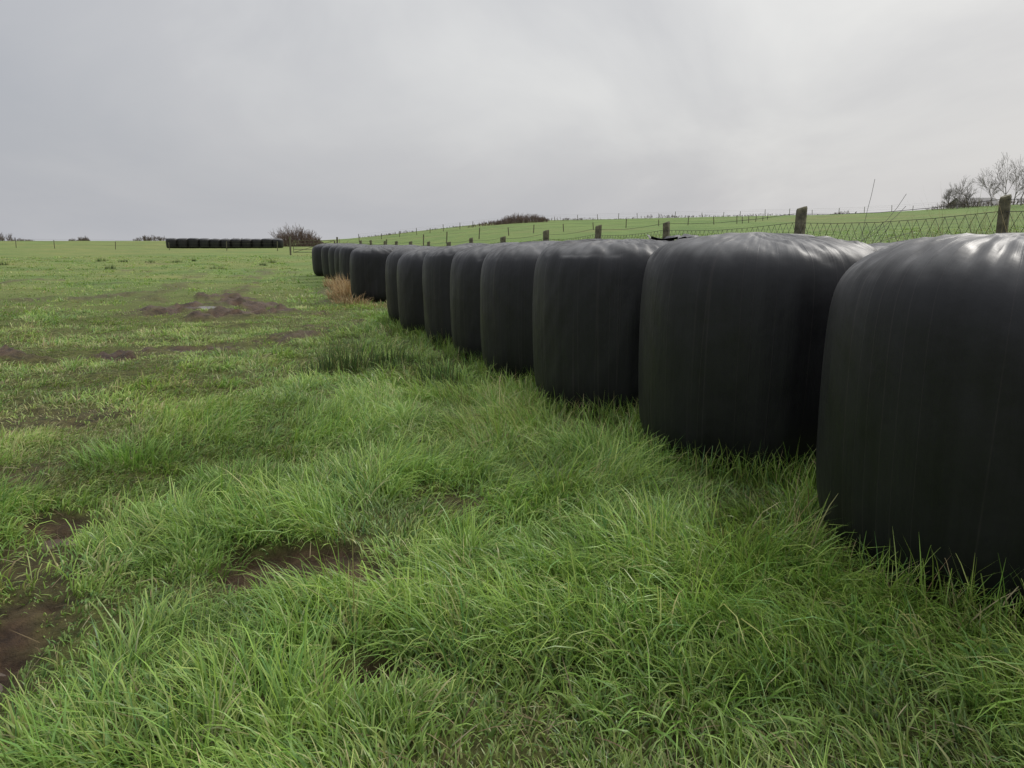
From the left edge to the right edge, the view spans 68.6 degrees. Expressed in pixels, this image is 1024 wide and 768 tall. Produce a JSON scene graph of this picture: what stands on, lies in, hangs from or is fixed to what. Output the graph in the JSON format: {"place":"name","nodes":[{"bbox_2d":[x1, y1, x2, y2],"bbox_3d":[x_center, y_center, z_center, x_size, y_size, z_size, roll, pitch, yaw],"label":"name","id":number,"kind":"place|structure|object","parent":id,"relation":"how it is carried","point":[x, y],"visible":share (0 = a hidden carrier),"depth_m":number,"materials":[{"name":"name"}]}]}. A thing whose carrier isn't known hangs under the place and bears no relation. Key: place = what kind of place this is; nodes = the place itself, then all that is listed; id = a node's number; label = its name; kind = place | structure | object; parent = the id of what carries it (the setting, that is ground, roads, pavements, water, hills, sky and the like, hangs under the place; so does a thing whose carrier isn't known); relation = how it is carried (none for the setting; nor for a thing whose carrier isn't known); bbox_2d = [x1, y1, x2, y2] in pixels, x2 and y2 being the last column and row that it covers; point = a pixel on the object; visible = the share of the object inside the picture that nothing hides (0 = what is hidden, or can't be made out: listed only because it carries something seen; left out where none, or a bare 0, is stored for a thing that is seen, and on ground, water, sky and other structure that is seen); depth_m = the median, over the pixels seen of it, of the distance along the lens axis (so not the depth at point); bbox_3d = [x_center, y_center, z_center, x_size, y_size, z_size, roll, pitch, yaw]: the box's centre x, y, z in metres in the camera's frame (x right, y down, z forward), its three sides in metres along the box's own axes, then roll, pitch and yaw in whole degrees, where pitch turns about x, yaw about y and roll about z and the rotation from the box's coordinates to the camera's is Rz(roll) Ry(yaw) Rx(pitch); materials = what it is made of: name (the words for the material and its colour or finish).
{"place":"outdoors","nodes":[
{"label":"outdoors","id":0,"kind":"place"},
{"bbox_2d":[0,204,1023,767],"bbox_3d":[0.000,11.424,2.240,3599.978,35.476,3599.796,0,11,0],"label":"meadow ground","id":1,"kind":"structure","parent":0,"point":[16,652],"depth_m":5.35,"materials":[{"name":"green plant"}]},
{"bbox_2d":[0,673,5,692],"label":"puddle","id":2,"kind":"object","parent":1,"relation":"on","point":[1,685],"visible":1,"depth_m":2.10,"materials":[{"name":"brown liquid"}]},
{"bbox_2d":[0,233,21,240],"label":"distant scrub","id":3,"kind":"object","parent":1,"relation":"on","point":[2,238],"visible":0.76,"depth_m":146.80,"materials":[{"name":"brown plant"}]},
{"bbox_2d":[41,539,76,549],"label":"puddle","id":4,"kind":"object","parent":1,"relation":"on","point":[49,543],"visible":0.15,"depth_m":3.10,"materials":[{"name":"brown liquid"}]},
{"bbox_2d":[78,237,89,240],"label":"distant scrub","id":5,"kind":"object","parent":1,"relation":"on","point":[83,239],"visible":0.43,"depth_m":156.33,"materials":[{"name":"brown plant"}]},
{"bbox_2d":[0,258,277,268],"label":"rush clump","id":6,"kind":"object","parent":1,"relation":"on","point":[124,260],"visible":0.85,"depth_m":40.38,"materials":[{"name":"green plant"}]},
{"bbox_2d":[15,240,277,250],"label":"post and wire fence","id":7,"kind":"object","parent":1,"relation":"on","point":[139,240],"visible":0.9,"depth_m":75.75,"materials":[{"name":"brown wood"}]},
{"bbox_2d":[133,235,166,240],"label":"distant scrub","id":8,"kind":"object","parent":1,"relation":"on","point":[151,238],"visible":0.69,"depth_m":146.73,"materials":[{"name":"brown plant"}]},
{"bbox_2d":[166,238,177,247],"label":"silage bale","id":9,"kind":"object","parent":1,"relation":"on","point":[172,242],"visible":0.76,"depth_m":82.99},
{"bbox_2d":[177,238,187,247],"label":"silage bale","id":10,"kind":"object","parent":1,"relation":"on","point":[182,242],"visible":0.74,"depth_m":83.30},
{"bbox_2d":[188,238,198,247],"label":"silage bale","id":11,"kind":"object","parent":1,"relation":"on","point":[193,242],"visible":0.77,"depth_m":83.60},
{"bbox_2d":[193,306,215,309],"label":"puddle","id":12,"kind":"object","parent":1,"relation":"on","point":[207,307],"visible":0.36,"depth_m":14.45,"materials":[{"name":"grey liquid"}]},
{"bbox_2d":[199,238,209,247],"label":"silage bale","id":13,"kind":"object","parent":1,"relation":"on","point":[203,242],"visible":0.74,"depth_m":83.89},
{"bbox_2d":[209,239,220,247],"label":"silage bale","id":14,"kind":"object","parent":1,"relation":"on","point":[214,242],"visible":0.73,"depth_m":84.16},
{"bbox_2d":[220,239,230,247],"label":"silage bale","id":15,"kind":"object","parent":1,"relation":"on","point":[222,242],"visible":0.75,"depth_m":84.48},
{"bbox_2d":[231,238,241,247],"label":"silage bale","id":16,"kind":"object","parent":1,"relation":"on","point":[234,241],"visible":0.73,"depth_m":84.75},
{"bbox_2d":[241,239,251,247],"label":"silage bale","id":17,"kind":"object","parent":1,"relation":"on","point":[246,241],"visible":0.64,"depth_m":85.07},
{"bbox_2d":[252,239,261,247],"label":"silage bale","id":18,"kind":"object","parent":1,"relation":"on","point":[256,241],"visible":0.71,"depth_m":85.34},
{"bbox_2d":[261,238,272,247],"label":"silage bale","id":19,"kind":"object","parent":1,"relation":"on","point":[267,242],"visible":0.75,"depth_m":85.67},
{"bbox_2d":[272,238,282,247],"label":"silage bale","id":20,"kind":"object","parent":1,"relation":"on","point":[280,243],"visible":0.77,"depth_m":85.96},
{"bbox_2d":[268,225,318,246],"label":"bramble bush","id":21,"kind":"object","parent":1,"relation":"on","point":[284,236],"visible":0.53,"depth_m":94.66,"materials":[{"name":"brown plant"}]},
{"bbox_2d":[300,234,323,245],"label":"bramble bush","id":22,"kind":"object","parent":1,"relation":"on","point":[310,237],"visible":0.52,"depth_m":93.86,"materials":[{"name":"brown plant"}]},
{"bbox_2d":[289,237,337,254],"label":"farm gate","id":23,"kind":"structure","parent":1,"relation":"on","point":[306,246],"depth_m":57.14,"materials":[{"name":"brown metal"}]},
{"bbox_2d":[312,243,334,275],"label":"silage bale","id":24,"kind":"object","parent":1,"relation":"on","point":[317,261],"visible":0.29,"depth_m":27.63},
{"bbox_2d":[321,243,343,278],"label":"silage bale","id":25,"kind":"object","parent":1,"relation":"on","point":[324,259],"visible":0.27,"depth_m":25.70},
{"bbox_2d":[328,243,355,279],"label":"silage bale","id":26,"kind":"object","parent":1,"relation":"on","point":[331,251],"visible":0.28,"depth_m":23.98},
{"bbox_2d":[334,244,366,278],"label":"silage bale","id":27,"kind":"object","parent":1,"relation":"on","point":[336,259],"visible":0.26,"depth_m":22.32},
{"bbox_2d":[322,271,386,308],"bbox_3d":[-3.965,-2.396,18.038,1.615,0.601,7.968,-4,11,-20],"label":"dry grass clump","id":28,"kind":"object","parent":1,"relation":"on","point":[344,293],"visible":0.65,"depth_m":16.80,"materials":[{"name":"beige plant"}]},
{"bbox_2d":[294,332,414,375],"bbox_3d":[-1.466,-0.316,7.027,1.315,0.410,0.700,-6,12,-31],"label":"rush clump","id":29,"kind":"object","parent":1,"relation":"on","point":[324,363],"visible":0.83,"depth_m":6.93,"materials":[{"name":"green plant"}]},
{"bbox_2d":[339,245,371,284],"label":"silage bale","id":30,"kind":"object","parent":1,"relation":"on","point":[344,259],"visible":0.35,"depth_m":20.55},
{"bbox_2d":[350,246,398,301],"bbox_3d":[-2.869,-2.401,16.340,1.295,1.199,1.292,1,10,2],"label":"silage bale","id":31,"kind":"object","parent":1,"relation":"on","point":[367,270],"visible":0.6,"depth_m":15.77},
{"bbox_2d":[393,245,419,247],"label":"silage bale","id":32,"kind":"object","parent":1,"relation":"on","point":[400,246],"visible":0.18,"depth_m":21.24},
{"bbox_2d":[385,246,435,324],"bbox_3d":[-1.268,-1.487,11.376,1.290,1.186,1.330,-6,12,-30],"label":"silage bale","id":33,"kind":"object","parent":1,"relation":"on","point":[393,257],"visible":0.23,"depth_m":10.97},
{"bbox_2d":[397,247,436,334],"bbox_3d":[-0.886,-1.260,10.130,1.317,1.171,1.314,-5,12,-21],"label":"silage bale","id":34,"kind":"object","parent":1,"relation":"on","point":[410,289],"visible":0.2,"depth_m":9.66},
{"bbox_2d":[407,350,463,386],"bbox_3d":[-0.621,-0.150,6.183,0.504,0.355,0.461,-4,11,-19],"label":"rush clump","id":35,"kind":"object","parent":1,"relation":"on","point":[434,374],"visible":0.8,"depth_m":6.14,"materials":[{"name":"green plant"}]},
{"bbox_2d":[422,243,486,345],"bbox_3d":[-0.420,-1.071,8.966,1.296,1.204,1.301,-5,11,-29],"label":"silage bale","id":36,"kind":"object","parent":1,"relation":"on","point":[436,267],"visible":0.3,"depth_m":8.51},
{"bbox_2d":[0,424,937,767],"bbox_3d":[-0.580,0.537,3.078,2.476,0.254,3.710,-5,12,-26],"label":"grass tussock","id":37,"kind":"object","parent":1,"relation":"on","point":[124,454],"depth_m":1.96,"materials":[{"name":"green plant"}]},
{"bbox_2d":[450,242,518,362],"bbox_3d":[0.014,-0.856,7.765,1.287,1.202,1.326,9,14,37],"label":"silage bale","id":38,"kind":"object","parent":1,"relation":"on","point":[466,268],"visible":0.27,"depth_m":7.33},
{"bbox_2d":[467,221,510,227],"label":"gorse bush","id":39,"kind":"object","parent":1,"relation":"on","point":[493,222],"visible":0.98,"depth_m":130.72,"materials":[{"name":"brown plant"}]},
{"bbox_2d":[0,342,1019,767],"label":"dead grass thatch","id":40,"kind":"object","parent":1,"relation":"on","point":[378,622],"visible":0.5,"depth_m":2.06,"materials":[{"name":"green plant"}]},
{"bbox_2d":[480,241,557,382],"bbox_3d":[0.362,-0.654,6.619,1.300,1.200,1.324,8,12,37],"label":"silage bale","id":41,"kind":"object","parent":1,"relation":"on","point":[506,289],"visible":0.39,"depth_m":6.13},
{"bbox_2d":[496,213,549,224],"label":"gorse bush","id":42,"kind":"object","parent":1,"relation":"on","point":[520,219],"visible":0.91,"depth_m":131.16,"materials":[{"name":"brown plant"}]},
{"bbox_2d":[334,214,767,244],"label":"post and wire fence","id":43,"kind":"object","parent":1,"relation":"on","point":[557,224],"visible":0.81,"depth_m":78.52,"materials":[{"name":"brown wood"}]},
{"bbox_2d":[532,239,669,416],"bbox_3d":[0.798,-0.442,5.437,1.286,1.203,1.299,-10,14,-44],"label":"silage bale","id":44,"kind":"object","parent":1,"relation":"on","point":[586,303],"visible":0.63,"depth_m":4.91},
{"bbox_2d":[625,214,692,218],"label":"hedge","id":45,"kind":"object","parent":1,"relation":"on","point":[659,216],"visible":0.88,"depth_m":139.26,"materials":[{"name":"brown plant"}]},
{"bbox_2d":[358,201,971,238],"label":"post and wire fence","id":46,"kind":"object","parent":1,"relation":"on","point":[637,218],"visible":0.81,"depth_m":129.31,"materials":[{"name":"brown wood"}]},
{"bbox_2d":[359,194,1023,246],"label":"wire fence","id":47,"kind":"object","parent":1,"relation":"on","point":[801,214],"visible":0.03,"depth_m":8.68,"materials":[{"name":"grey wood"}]},
{"bbox_2d":[374,310,1023,646],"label":"grass fringe","id":48,"kind":"object","parent":1,"relation":"on","point":[806,505],"depth_m":3.18,"materials":[{"name":"green plant"}]},
{"bbox_2d":[638,232,877,475],"bbox_3d":[1.357,-0.215,4.174,1.289,1.235,1.286,6,12,23],"label":"silage bale","id":49,"kind":"object","parent":1,"relation":"on","point":[732,330],"visible":0.81,"depth_m":3.64},
{"bbox_2d":[647,234,698,240],"bbox_3d":[1.222,-1.077,5.599,0.427,0.087,0.326,0,11,0],"label":"torn film flap","id":50,"kind":"object","parent":49,"relation":"on","point":[670,238],"visible":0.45,"depth_m":5.54,"materials":[{"name":"black plastic"}]},
{"bbox_2d":[849,180,914,242],"bbox_3d":[3.813,-1.289,7.889,0.752,1.692,0.230,2,11,9],"label":"sapling","id":51,"kind":"object","parent":1,"relation":"on","point":[883,222],"visible":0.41,"depth_m":7.87,"materials":[{"name":"brown plant"}]},
{"bbox_2d":[758,549,1022,673],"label":"broadleaf weeds","id":52,"kind":"object","parent":1,"relation":"on","point":[958,645],"visible":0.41,"depth_m":2.14,"materials":[{"name":"green plant"}]},
{"bbox_2d":[868,238,916,250],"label":"silage bale","id":53,"kind":"object","parent":1,"relation":"on","point":[879,246],"visible":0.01,"depth_m":4.70},
{"bbox_2d":[816,233,1023,614],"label":"silage bale","id":54,"kind":"object","parent":1,"relation":"on","point":[920,432],"visible":0.97,"depth_m":2.33},
{"bbox_2d":[856,167,1023,243],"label":"tall dead grass","id":55,"kind":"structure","parent":1,"relation":"on","point":[963,224],"depth_m":6.72,"materials":[{"name":"brown plant"}]},
{"bbox_2d":[943,184,956,208],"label":"bare tree","id":56,"kind":"object","parent":1,"relation":"on","point":[947,196],"visible":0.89,"depth_m":104.53,"materials":[{"name":"brown plant"}]},
{"bbox_2d":[948,177,973,208],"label":"bare tree","id":57,"kind":"object","parent":1,"relation":"on","point":[961,190],"visible":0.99,"depth_m":101.48,"materials":[{"name":"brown plant"}]},
{"bbox_2d":[926,197,997,210],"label":"hedge","id":58,"kind":"object","parent":1,"relation":"on","point":[961,206],"visible":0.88,"depth_m":103.12,"materials":[{"name":"brown plant"}]},
{"bbox_2d":[961,185,976,207],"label":"bare tree","id":59,"kind":"object","parent":1,"relation":"on","point":[968,195],"visible":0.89,"depth_m":103.02,"materials":[{"name":"brown plant"}]},
{"bbox_2d":[945,198,998,207],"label":"farmhouse","id":60,"kind":"object","parent":1,"relation":"on","point":[987,199],"visible":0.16,"depth_m":125.39,"materials":[{"name":"stone"}]},
{"bbox_2d":[972,167,1001,206],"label":"bare tree","id":61,"kind":"object","parent":1,"relation":"on","point":[983,183],"visible":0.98,"depth_m":100.35,"materials":[{"name":"grey plant"}]},
{"bbox_2d":[989,152,1018,195],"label":"bare tree","id":62,"kind":"object","parent":1,"relation":"on","point":[1003,183],"visible":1,"depth_m":99.79,"materials":[{"name":"grey plant"}]},
{"bbox_2d":[995,198,1023,204],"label":"hedge","id":63,"kind":"object","parent":1,"relation":"on","point":[1018,200],"visible":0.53,"depth_m":101.13,"materials":[{"name":"brown plant"}]},
{"bbox_2d":[1006,162,1023,201],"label":"bare tree","id":64,"kind":"object","parent":1,"relation":"on","point":[1022,187],"visible":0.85,"depth_m":104.53,"materials":[{"name":"grey plant"}]},
{"bbox_2d":[1012,156,1023,205],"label":"bare tree","id":65,"kind":"object","parent":1,"relation":"on","point":[1021,177],"visible":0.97,"depth_m":98.21,"materials":[{"name":"grey plant"}]},
{"bbox_2d":[0,0,1023,240],"label":"sky","id":66,"kind":"structure","parent":0,"point":[120,119],"materials":[{"name":"grey"}]}
]}

